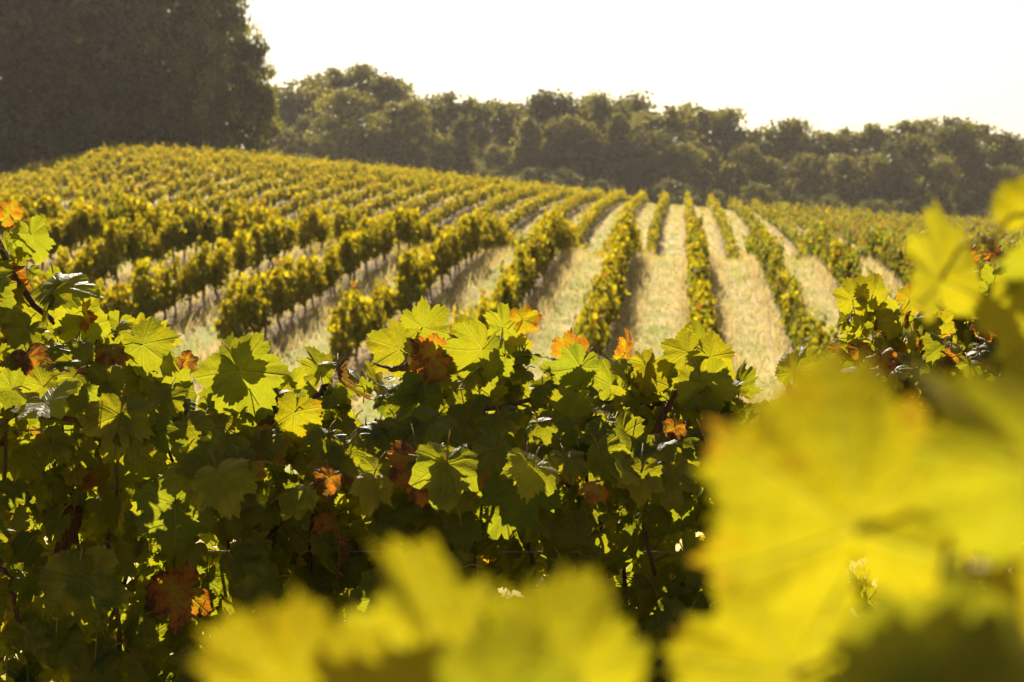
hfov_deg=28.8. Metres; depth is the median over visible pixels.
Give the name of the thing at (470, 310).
grapevine
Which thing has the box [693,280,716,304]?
grapevine
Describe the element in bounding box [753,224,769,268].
grapevine
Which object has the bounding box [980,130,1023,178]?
spire tree
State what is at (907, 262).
grapevine
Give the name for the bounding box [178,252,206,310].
grapevine
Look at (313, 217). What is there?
grapevine
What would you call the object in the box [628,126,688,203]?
woodland tree
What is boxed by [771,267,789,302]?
grapevine
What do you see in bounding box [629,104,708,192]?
woodland tree
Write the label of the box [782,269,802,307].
grapevine
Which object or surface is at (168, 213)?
grapevine
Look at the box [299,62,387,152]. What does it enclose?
woodland tree
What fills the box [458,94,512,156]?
woodland tree
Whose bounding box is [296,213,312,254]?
grapevine
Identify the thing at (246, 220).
grapevine
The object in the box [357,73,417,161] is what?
spire tree
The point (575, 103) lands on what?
woodland tree
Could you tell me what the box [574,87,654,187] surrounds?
woodland tree
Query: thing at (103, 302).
grapevine
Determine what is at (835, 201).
leafy bush
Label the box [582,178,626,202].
leafy bush
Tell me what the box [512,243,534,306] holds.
grapevine
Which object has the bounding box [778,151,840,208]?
woodland tree
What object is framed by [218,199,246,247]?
grapevine
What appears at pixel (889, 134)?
woodland tree
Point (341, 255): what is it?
grapevine
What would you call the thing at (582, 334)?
grapevine
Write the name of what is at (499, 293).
grapevine
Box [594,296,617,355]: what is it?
grapevine
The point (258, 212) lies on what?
grapevine
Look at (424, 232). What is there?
grapevine
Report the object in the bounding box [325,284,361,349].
grapevine
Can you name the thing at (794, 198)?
leafy bush
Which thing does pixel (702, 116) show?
woodland tree
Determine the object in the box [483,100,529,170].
woodland tree
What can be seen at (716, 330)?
grapevine
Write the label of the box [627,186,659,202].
leafy bush
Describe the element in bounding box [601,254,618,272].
grapevine
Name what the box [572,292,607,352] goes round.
grapevine
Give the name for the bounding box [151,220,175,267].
grapevine
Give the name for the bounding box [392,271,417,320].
grapevine
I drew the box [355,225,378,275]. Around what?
grapevine
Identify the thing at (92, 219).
grapevine
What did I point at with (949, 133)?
woodland tree
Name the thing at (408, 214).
grapevine
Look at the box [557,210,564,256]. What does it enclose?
grapevine
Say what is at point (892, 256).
grapevine
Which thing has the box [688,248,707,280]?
grapevine
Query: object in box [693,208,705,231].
grapevine
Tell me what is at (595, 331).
grapevine
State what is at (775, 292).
grapevine
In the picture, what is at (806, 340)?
grapevine
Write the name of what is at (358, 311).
grapevine
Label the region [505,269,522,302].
grapevine
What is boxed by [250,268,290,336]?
grapevine
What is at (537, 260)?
grapevine
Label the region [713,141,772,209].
woodland tree
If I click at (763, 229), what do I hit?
grapevine
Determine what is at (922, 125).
woodland tree
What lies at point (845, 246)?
grapevine
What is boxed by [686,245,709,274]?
grapevine
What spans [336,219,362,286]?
grapevine
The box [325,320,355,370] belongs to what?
grapevine
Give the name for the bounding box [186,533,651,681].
grapevine
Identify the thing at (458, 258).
grapevine
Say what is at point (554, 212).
grapevine
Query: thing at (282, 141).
woodland tree
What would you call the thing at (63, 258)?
grapevine
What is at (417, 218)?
grapevine
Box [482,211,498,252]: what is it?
grapevine
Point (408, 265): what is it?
grapevine
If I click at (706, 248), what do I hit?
grapevine
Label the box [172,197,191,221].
grapevine
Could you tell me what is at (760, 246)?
grapevine
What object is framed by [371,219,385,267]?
grapevine
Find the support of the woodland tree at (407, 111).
on the ground at (205, 332)
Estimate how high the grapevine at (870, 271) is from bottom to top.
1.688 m
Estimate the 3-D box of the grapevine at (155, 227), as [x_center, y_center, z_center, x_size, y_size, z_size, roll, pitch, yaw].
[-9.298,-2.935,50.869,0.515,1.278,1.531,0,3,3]
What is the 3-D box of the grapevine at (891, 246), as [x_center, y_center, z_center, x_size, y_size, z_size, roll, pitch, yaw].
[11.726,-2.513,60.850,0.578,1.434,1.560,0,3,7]
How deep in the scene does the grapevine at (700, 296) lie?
38.74 m
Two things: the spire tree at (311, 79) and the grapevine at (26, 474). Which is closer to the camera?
the grapevine at (26, 474)
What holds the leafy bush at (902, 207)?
on the ground at (205, 332)
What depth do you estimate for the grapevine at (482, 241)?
54.17 m
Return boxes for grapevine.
[0,188,16,233]
[0,199,115,681]
[0,238,456,681]
[6,201,34,272]
[7,192,32,215]
[10,218,33,267]
[24,193,50,218]
[37,183,61,222]
[41,214,62,269]
[47,245,74,273]
[49,207,75,263]
[53,198,67,221]
[62,201,88,258]
[69,197,85,216]
[69,248,96,283]
[73,236,108,285]
[77,190,104,244]
[90,234,123,291]
[94,205,108,239]
[96,280,111,329]
[97,267,137,319]
[99,217,134,284]
[105,182,130,231]
[120,192,133,234]
[124,212,153,275]
[126,278,149,318]
[128,189,155,232]
[130,257,170,318]
[136,220,163,264]
[144,201,159,237]
[150,199,165,233]
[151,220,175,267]
[152,260,180,319]
[157,204,186,263]
[158,250,193,318]
[163,204,175,220]
[170,205,198,261]
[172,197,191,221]
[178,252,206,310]
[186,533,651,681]
[187,196,208,252]
[189,235,221,304]
[194,203,221,251]
[207,237,235,298]
[208,208,225,250]
[212,293,249,341]
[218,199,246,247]
[219,269,269,335]
[220,207,236,241]
[227,220,256,275]
[239,207,253,232]
[243,204,265,227]
[244,282,274,333]
[247,236,264,276]
[248,211,271,275]
[249,203,266,225]
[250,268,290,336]
[261,198,275,222]
[262,219,285,268]
[268,209,286,267]
[269,257,297,329]
[277,218,299,258]
[279,254,306,322]
[290,220,300,246]
[293,255,316,314]
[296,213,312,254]
[297,194,321,252]
[302,248,326,308]
[314,205,332,250]
[314,258,331,302]
[316,205,331,248]
[320,241,341,298]
[322,242,347,292]
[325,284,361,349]
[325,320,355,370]
[330,205,350,241]
[332,204,356,242]
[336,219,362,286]
[346,279,374,364]
[347,219,369,281]
[349,218,356,231]
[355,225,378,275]
[356,203,377,271]
[360,295,389,355]
[369,278,388,323]
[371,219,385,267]
[377,215,396,262]
[379,278,398,327]
[384,211,397,259]
[389,201,411,249]
[390,247,432,310]
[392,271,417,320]
[402,206,422,246]
[402,210,421,249]
[405,301,765,681]
[407,208,428,246]
[411,216,423,247]
[412,262,427,306]
[417,242,434,294]
[418,232,444,295]
[421,214,436,245]
[422,244,439,299]
[432,223,441,244]
[435,225,453,290]
[437,226,454,285]
[445,224,461,280]
[446,306,470,380]
[451,232,461,275]
[454,217,468,271]
[459,214,473,267]
[466,307,472,319]
[467,208,485,262]
[468,224,478,261]
[470,301,493,329]
[472,288,496,317]
[476,225,484,258]
[480,216,493,251]
[481,219,493,252]
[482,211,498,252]
[489,220,501,252]
[489,260,521,313]
[490,282,504,306]
[490,296,500,312]
[493,212,502,253]
[496,224,511,251]
[498,221,507,249]
[498,250,525,297]
[503,272,516,304]
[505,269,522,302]
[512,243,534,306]
[515,259,528,309]
[524,227,544,290]
[524,230,548,271]
[524,248,540,294]
[524,255,539,301]
[534,219,549,276]
[535,218,555,243]
[537,234,557,271]
[539,235,553,280]
[543,199,563,256]
[545,215,561,261]
[548,222,556,265]
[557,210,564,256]
[558,223,569,254]
[560,212,570,252]
[563,318,598,357]
[564,220,572,255]
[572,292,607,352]
[573,298,598,354]
[574,314,601,356]
[586,273,621,313]
[586,275,612,311]
[588,292,611,358]
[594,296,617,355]
[599,262,620,316]
[600,314,613,350]
[601,244,626,276]
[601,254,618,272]
[601,270,621,343]
[605,246,624,279]
[605,260,630,321]
[608,227,630,262]
[608,231,628,259]
[613,212,639,265]
[616,213,624,230]
[617,224,633,257]
[620,246,628,280]
[624,207,638,249]
[624,231,636,262]
[682,302,712,331]
[683,257,704,306]
[683,278,711,314]
[684,253,710,288]
[684,290,718,322]
[685,215,700,246]
[685,241,700,279]
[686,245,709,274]
[687,258,704,273]
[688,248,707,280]
[689,276,700,310]
[691,231,708,259]
[691,233,709,254]
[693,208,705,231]
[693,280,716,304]
[694,231,709,263]
[695,293,722,336]
[701,237,711,264]
[702,316,714,334]
[704,305,715,328]
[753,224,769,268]
[755,220,768,239]
[755,232,768,272]
[758,235,772,273]
[759,235,775,260]
[763,252,784,303]
[765,245,782,280]
[767,236,786,272]
[768,236,782,260]
[769,244,1017,679]
[770,248,782,293]
[771,264,783,315]
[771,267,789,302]
[776,267,790,303]
[779,272,802,342]
[779,290,803,348]
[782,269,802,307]
[786,280,803,302]
[786,283,799,350]
[788,298,806,347]
[789,296,816,349]
[793,303,817,350]
[797,312,824,349]
[804,323,819,349]
[807,314,830,351]
[810,320,831,353]
[820,239,827,270]
[821,218,831,270]
[827,236,833,276]
[828,239,843,287]
[834,237,852,282]
[836,241,849,286]
[837,238,861,279]
[847,253,862,281]
[852,266,860,279]
[866,266,872,276]
[884,232,897,263]
[886,239,900,276]
[888,236,901,279]
[893,233,909,283]
[893,244,902,283]
[899,257,911,283]
[904,173,1023,383]
[906,261,914,283]
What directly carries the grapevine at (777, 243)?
on the ground at (205, 332)
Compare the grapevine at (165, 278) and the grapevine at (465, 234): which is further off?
the grapevine at (465, 234)
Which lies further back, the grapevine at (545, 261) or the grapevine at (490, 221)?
the grapevine at (490, 221)
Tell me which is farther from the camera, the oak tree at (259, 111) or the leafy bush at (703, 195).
the leafy bush at (703, 195)
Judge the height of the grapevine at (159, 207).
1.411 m
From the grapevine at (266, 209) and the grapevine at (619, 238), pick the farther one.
the grapevine at (266, 209)
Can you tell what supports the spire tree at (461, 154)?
on the ground at (205, 332)
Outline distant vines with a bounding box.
[0,139,1023,353]
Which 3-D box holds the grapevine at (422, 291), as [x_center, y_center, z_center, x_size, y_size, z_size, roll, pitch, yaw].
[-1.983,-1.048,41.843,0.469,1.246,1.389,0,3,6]
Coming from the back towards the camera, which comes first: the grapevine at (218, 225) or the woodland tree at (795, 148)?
the woodland tree at (795, 148)
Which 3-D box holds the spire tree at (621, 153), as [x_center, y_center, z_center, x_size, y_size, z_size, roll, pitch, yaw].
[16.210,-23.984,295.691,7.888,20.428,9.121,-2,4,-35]
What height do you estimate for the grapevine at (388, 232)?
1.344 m
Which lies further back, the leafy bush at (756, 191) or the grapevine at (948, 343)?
the leafy bush at (756, 191)
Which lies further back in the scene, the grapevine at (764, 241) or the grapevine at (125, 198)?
the grapevine at (764, 241)
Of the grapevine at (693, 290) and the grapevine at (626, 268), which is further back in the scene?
the grapevine at (626, 268)
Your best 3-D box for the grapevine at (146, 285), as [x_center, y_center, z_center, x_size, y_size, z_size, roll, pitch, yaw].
[-6.519,-0.763,35.686,0.621,1.504,1.745,0,3,4]
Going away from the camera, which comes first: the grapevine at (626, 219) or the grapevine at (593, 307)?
the grapevine at (593, 307)
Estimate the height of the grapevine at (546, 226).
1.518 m
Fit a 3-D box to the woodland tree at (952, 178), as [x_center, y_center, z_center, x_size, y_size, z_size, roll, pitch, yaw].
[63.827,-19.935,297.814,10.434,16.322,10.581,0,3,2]
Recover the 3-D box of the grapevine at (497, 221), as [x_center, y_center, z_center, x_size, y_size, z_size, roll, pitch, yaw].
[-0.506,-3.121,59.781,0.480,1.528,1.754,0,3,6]
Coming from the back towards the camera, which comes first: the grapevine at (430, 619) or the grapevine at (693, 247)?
the grapevine at (693, 247)
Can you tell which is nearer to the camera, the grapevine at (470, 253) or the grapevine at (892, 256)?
the grapevine at (470, 253)
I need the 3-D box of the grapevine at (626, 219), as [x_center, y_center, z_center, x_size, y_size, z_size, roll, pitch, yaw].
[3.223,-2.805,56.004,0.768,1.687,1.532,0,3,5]
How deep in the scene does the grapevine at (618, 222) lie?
56.61 m
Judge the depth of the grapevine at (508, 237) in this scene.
61.81 m
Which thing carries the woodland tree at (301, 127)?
on the ground at (205, 332)
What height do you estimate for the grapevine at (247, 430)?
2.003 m
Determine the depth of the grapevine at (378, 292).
36.77 m
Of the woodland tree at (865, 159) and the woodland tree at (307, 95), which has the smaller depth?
the woodland tree at (865, 159)
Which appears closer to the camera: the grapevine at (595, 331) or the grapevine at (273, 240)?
the grapevine at (595, 331)
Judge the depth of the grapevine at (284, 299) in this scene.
37.50 m
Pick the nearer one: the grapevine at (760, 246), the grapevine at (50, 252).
the grapevine at (50, 252)
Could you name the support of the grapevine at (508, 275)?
on the ground at (205, 332)
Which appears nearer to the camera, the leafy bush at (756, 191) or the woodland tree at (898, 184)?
the leafy bush at (756, 191)
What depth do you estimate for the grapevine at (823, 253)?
60.64 m
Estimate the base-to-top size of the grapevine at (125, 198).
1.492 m
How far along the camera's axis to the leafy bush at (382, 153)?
290.34 m
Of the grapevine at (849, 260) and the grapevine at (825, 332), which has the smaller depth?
the grapevine at (825, 332)
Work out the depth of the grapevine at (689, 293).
42.95 m
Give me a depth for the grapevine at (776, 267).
49.80 m
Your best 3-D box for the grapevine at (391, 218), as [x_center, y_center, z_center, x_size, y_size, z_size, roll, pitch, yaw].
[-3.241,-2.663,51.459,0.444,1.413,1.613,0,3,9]
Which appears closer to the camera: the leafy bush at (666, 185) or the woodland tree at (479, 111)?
the leafy bush at (666, 185)
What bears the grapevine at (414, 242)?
on the ground at (205, 332)
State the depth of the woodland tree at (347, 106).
288.69 m
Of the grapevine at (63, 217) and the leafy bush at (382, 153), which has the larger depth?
the leafy bush at (382, 153)
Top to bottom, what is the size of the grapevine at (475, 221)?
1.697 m
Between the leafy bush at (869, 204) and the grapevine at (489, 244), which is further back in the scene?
the leafy bush at (869, 204)
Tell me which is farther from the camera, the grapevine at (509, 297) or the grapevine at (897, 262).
the grapevine at (897, 262)
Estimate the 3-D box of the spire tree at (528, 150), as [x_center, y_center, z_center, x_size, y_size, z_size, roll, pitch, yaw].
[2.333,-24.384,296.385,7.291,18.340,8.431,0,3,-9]
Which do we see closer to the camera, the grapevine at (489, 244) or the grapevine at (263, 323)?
the grapevine at (263, 323)
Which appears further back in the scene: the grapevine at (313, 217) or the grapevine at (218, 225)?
the grapevine at (313, 217)
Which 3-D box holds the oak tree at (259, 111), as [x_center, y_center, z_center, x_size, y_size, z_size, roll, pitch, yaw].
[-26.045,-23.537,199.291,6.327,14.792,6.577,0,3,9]
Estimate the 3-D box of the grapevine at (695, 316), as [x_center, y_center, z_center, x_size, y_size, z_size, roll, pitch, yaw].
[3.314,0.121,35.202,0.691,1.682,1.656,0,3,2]
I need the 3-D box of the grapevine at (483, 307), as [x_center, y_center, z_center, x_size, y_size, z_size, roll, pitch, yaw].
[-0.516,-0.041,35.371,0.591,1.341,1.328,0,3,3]
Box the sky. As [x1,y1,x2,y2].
[0,0,1023,194]
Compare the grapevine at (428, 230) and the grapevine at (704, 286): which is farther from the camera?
the grapevine at (428, 230)
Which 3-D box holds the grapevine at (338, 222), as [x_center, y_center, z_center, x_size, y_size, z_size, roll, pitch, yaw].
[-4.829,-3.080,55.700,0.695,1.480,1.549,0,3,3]
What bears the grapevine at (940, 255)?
on the ground at (205, 332)
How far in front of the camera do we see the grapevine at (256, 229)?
45.16 m
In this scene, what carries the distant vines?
on the ground at (205, 332)
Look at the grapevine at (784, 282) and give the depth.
46.23 m
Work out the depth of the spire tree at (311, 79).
331.26 m
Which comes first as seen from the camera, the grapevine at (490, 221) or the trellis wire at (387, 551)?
the trellis wire at (387, 551)
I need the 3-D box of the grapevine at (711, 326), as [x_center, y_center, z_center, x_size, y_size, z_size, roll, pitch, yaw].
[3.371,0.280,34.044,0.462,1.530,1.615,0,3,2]
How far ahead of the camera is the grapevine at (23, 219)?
41.02 m
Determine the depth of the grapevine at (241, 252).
42.80 m
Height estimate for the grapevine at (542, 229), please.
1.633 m
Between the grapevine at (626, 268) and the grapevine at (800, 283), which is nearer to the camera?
the grapevine at (800, 283)
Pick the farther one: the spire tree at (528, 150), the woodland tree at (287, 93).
the woodland tree at (287, 93)
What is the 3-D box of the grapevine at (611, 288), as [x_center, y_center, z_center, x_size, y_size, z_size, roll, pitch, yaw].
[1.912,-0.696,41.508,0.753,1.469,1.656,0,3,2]
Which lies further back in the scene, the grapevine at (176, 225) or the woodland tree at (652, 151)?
the woodland tree at (652, 151)
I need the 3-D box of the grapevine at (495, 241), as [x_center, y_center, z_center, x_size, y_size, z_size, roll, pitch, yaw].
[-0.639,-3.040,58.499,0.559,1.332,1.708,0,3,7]
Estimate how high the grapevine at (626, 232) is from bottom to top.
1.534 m
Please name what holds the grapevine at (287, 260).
on the ground at (205, 332)
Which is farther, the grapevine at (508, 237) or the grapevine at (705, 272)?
the grapevine at (508, 237)
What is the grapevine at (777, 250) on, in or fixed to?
on the ground at (205, 332)
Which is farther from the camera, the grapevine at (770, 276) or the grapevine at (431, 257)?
the grapevine at (770, 276)
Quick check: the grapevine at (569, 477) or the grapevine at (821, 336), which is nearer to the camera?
the grapevine at (569, 477)
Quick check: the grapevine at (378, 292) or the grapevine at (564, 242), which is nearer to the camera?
the grapevine at (378, 292)
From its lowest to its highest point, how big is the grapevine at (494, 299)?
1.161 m
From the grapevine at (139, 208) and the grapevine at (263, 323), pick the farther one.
the grapevine at (139, 208)
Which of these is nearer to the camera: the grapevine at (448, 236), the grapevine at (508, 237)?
the grapevine at (448, 236)
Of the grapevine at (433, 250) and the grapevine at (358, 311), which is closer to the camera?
the grapevine at (358, 311)
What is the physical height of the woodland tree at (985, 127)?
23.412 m
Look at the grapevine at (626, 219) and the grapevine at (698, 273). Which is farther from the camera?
the grapevine at (626, 219)
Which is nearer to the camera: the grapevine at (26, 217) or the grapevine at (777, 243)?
the grapevine at (26, 217)
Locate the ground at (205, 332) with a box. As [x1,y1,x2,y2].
[1,162,905,676]
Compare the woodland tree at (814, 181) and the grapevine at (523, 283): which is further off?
the woodland tree at (814, 181)
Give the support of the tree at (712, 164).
on the ground at (205, 332)
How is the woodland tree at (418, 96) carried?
on the ground at (205, 332)
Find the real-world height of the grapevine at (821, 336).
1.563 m
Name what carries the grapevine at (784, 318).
on the ground at (205, 332)
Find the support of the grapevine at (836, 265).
on the ground at (205, 332)
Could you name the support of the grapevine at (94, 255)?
on the ground at (205, 332)
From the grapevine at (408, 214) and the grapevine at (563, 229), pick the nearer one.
the grapevine at (408, 214)
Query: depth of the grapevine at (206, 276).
40.02 m
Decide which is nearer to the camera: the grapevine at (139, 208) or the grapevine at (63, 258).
the grapevine at (63, 258)
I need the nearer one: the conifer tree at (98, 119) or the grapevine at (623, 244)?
the grapevine at (623, 244)
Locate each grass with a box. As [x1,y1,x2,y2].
[0,155,1001,417]
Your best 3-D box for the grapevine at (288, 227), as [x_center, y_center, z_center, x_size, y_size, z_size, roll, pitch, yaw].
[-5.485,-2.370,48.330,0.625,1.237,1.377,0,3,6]
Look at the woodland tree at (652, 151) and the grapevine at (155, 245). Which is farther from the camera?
the woodland tree at (652, 151)
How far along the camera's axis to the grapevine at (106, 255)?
40.24 m
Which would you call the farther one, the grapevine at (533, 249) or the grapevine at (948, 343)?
the grapevine at (533, 249)
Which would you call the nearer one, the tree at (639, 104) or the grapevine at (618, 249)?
the grapevine at (618, 249)
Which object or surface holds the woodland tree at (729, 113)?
on the ground at (205, 332)
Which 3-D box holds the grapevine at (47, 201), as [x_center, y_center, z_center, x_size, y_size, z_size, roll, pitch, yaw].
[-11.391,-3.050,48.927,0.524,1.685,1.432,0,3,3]
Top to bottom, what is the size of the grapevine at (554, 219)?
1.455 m
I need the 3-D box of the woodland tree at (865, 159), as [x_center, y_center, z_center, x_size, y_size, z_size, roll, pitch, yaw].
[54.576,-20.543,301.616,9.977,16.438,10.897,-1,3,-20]
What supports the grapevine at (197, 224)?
on the ground at (205, 332)
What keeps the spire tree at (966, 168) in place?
on the ground at (205, 332)
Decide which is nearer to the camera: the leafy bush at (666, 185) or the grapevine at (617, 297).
the grapevine at (617, 297)
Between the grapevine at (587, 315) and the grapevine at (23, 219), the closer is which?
the grapevine at (587, 315)
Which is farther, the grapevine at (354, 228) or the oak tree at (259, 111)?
the oak tree at (259, 111)
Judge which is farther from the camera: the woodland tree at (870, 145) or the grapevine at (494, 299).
the woodland tree at (870, 145)
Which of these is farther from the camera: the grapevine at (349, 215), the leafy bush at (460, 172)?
the leafy bush at (460, 172)
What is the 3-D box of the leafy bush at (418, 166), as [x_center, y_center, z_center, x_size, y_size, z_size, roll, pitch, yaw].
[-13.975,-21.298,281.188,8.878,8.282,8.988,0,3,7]
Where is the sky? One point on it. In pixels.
(833, 63)
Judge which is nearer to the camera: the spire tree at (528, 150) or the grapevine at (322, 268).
the grapevine at (322, 268)
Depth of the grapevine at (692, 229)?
58.75 m
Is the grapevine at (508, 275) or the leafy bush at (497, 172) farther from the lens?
the leafy bush at (497, 172)
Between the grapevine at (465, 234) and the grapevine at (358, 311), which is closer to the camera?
the grapevine at (358, 311)
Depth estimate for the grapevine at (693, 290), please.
41.77 m
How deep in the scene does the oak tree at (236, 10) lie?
200.45 m
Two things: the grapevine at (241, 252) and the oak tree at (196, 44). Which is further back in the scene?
the oak tree at (196, 44)
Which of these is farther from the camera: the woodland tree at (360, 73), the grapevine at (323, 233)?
the woodland tree at (360, 73)
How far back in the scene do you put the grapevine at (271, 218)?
47.00 m
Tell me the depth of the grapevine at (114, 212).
47.35 m
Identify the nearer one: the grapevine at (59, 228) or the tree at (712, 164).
the grapevine at (59, 228)
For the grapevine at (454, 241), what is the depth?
48.04 m
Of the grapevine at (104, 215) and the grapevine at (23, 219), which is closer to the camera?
the grapevine at (23, 219)
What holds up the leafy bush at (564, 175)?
on the ground at (205, 332)
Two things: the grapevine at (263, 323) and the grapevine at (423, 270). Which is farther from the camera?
the grapevine at (423, 270)
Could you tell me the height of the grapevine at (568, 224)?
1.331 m
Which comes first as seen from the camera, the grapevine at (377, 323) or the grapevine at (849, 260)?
the grapevine at (377, 323)
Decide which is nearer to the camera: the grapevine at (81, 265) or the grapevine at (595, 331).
the grapevine at (595, 331)
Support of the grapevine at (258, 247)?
on the ground at (205, 332)
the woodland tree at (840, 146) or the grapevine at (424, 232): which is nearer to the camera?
the grapevine at (424, 232)
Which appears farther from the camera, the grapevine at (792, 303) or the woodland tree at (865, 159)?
the woodland tree at (865, 159)
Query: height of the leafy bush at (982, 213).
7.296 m
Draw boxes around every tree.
[0,0,67,172]
[43,0,150,156]
[104,0,238,147]
[159,0,273,149]
[159,16,243,151]
[223,32,283,156]
[238,75,323,155]
[262,122,309,157]
[263,86,325,148]
[285,112,337,157]
[296,71,331,116]
[297,87,396,163]
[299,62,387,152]
[331,77,411,143]
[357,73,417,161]
[360,96,444,172]
[406,90,432,130]
[407,92,482,163]
[423,89,500,170]
[423,133,476,174]
[445,114,482,176]
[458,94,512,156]
[473,143,520,178]
[474,100,522,151]
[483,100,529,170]
[505,116,548,182]
[511,87,572,176]
[536,113,601,186]
[542,91,590,182]
[556,101,607,130]
[556,131,634,187]
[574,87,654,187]
[598,111,645,200]
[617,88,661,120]
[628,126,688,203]
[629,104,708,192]
[649,141,718,206]
[653,98,740,177]
[693,105,757,197]
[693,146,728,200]
[710,126,788,199]
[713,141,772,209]
[742,155,807,203]
[748,116,822,201]
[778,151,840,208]
[780,132,831,201]
[789,127,880,203]
[820,153,875,210]
[821,122,893,198]
[844,152,896,208]
[845,120,946,202]
[861,131,955,215]
[883,116,948,197]
[900,115,1000,210]
[907,153,972,219]
[936,154,980,217]
[946,120,1023,198]
[964,163,1023,220]
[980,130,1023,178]
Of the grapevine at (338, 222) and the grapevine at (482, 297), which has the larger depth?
the grapevine at (338, 222)
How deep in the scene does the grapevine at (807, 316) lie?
39.35 m
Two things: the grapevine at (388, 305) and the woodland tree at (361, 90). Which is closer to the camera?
the grapevine at (388, 305)
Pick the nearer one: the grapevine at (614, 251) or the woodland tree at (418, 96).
the grapevine at (614, 251)
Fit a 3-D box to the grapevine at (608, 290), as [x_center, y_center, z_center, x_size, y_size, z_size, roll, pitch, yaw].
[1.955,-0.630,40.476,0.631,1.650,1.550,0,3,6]
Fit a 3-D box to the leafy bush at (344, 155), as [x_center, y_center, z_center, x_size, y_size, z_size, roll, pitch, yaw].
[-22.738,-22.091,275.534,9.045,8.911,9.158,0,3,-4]
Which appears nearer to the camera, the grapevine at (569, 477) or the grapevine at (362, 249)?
the grapevine at (569, 477)
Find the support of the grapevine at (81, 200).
on the ground at (205, 332)
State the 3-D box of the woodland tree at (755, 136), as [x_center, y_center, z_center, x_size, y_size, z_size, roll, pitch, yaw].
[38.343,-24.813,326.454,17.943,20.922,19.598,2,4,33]
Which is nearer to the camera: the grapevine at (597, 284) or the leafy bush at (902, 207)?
the grapevine at (597, 284)
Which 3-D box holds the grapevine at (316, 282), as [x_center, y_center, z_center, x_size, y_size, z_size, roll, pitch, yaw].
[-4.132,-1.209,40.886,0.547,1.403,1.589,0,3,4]
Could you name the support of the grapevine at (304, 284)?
on the ground at (205, 332)
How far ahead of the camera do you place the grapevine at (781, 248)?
52.40 m
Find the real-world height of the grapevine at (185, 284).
1.444 m
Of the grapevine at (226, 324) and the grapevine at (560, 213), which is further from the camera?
the grapevine at (560, 213)
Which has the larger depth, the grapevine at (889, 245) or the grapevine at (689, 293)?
the grapevine at (889, 245)
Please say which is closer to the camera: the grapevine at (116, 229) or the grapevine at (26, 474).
the grapevine at (26, 474)
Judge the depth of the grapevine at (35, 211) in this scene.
47.71 m
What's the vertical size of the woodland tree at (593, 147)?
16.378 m
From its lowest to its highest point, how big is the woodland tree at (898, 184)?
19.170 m
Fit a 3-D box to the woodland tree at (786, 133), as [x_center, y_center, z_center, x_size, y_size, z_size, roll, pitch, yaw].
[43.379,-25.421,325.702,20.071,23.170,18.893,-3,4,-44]
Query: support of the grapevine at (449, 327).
on the ground at (205, 332)
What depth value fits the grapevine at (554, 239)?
54.31 m
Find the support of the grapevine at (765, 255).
on the ground at (205, 332)
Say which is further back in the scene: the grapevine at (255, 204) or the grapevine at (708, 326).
the grapevine at (255, 204)
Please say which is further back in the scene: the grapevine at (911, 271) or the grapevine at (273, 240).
the grapevine at (911, 271)
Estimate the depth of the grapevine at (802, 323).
37.98 m
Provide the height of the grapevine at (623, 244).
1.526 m
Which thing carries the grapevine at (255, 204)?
on the ground at (205, 332)
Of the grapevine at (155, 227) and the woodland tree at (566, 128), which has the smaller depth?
the grapevine at (155, 227)
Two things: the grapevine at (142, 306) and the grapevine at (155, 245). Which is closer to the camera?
the grapevine at (142, 306)
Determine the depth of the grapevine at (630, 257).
53.94 m
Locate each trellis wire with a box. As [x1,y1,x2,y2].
[9,429,517,430]
[43,550,678,552]
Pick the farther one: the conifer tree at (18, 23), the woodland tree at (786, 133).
the woodland tree at (786, 133)
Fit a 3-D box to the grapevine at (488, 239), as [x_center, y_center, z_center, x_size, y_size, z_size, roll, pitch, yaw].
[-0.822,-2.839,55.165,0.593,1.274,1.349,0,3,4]
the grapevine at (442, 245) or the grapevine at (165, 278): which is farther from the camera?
the grapevine at (442, 245)
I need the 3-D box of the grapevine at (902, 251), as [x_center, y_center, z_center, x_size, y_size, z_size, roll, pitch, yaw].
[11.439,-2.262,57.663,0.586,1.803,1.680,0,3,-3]
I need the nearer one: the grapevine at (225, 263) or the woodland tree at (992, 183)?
the grapevine at (225, 263)
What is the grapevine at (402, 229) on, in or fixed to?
on the ground at (205, 332)
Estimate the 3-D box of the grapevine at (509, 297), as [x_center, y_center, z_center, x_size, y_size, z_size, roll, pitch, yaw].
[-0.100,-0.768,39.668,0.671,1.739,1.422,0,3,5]
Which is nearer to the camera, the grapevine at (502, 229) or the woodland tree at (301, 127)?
the grapevine at (502, 229)
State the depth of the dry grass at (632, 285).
47.56 m
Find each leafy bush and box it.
[296,152,323,160]
[325,149,372,165]
[337,113,431,167]
[364,154,403,167]
[400,161,431,171]
[448,168,466,175]
[475,168,510,181]
[511,166,564,186]
[543,167,591,190]
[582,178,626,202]
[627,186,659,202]
[648,175,701,204]
[691,187,728,210]
[725,180,783,212]
[781,193,812,209]
[809,194,854,211]
[851,197,894,214]
[885,197,923,216]
[972,209,991,219]
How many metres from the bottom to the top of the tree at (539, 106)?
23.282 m
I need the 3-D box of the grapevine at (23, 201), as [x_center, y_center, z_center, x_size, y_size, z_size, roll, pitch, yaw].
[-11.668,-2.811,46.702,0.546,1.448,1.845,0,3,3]
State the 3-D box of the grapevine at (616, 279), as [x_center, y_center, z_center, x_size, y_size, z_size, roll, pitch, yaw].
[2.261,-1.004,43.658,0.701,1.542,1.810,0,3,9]

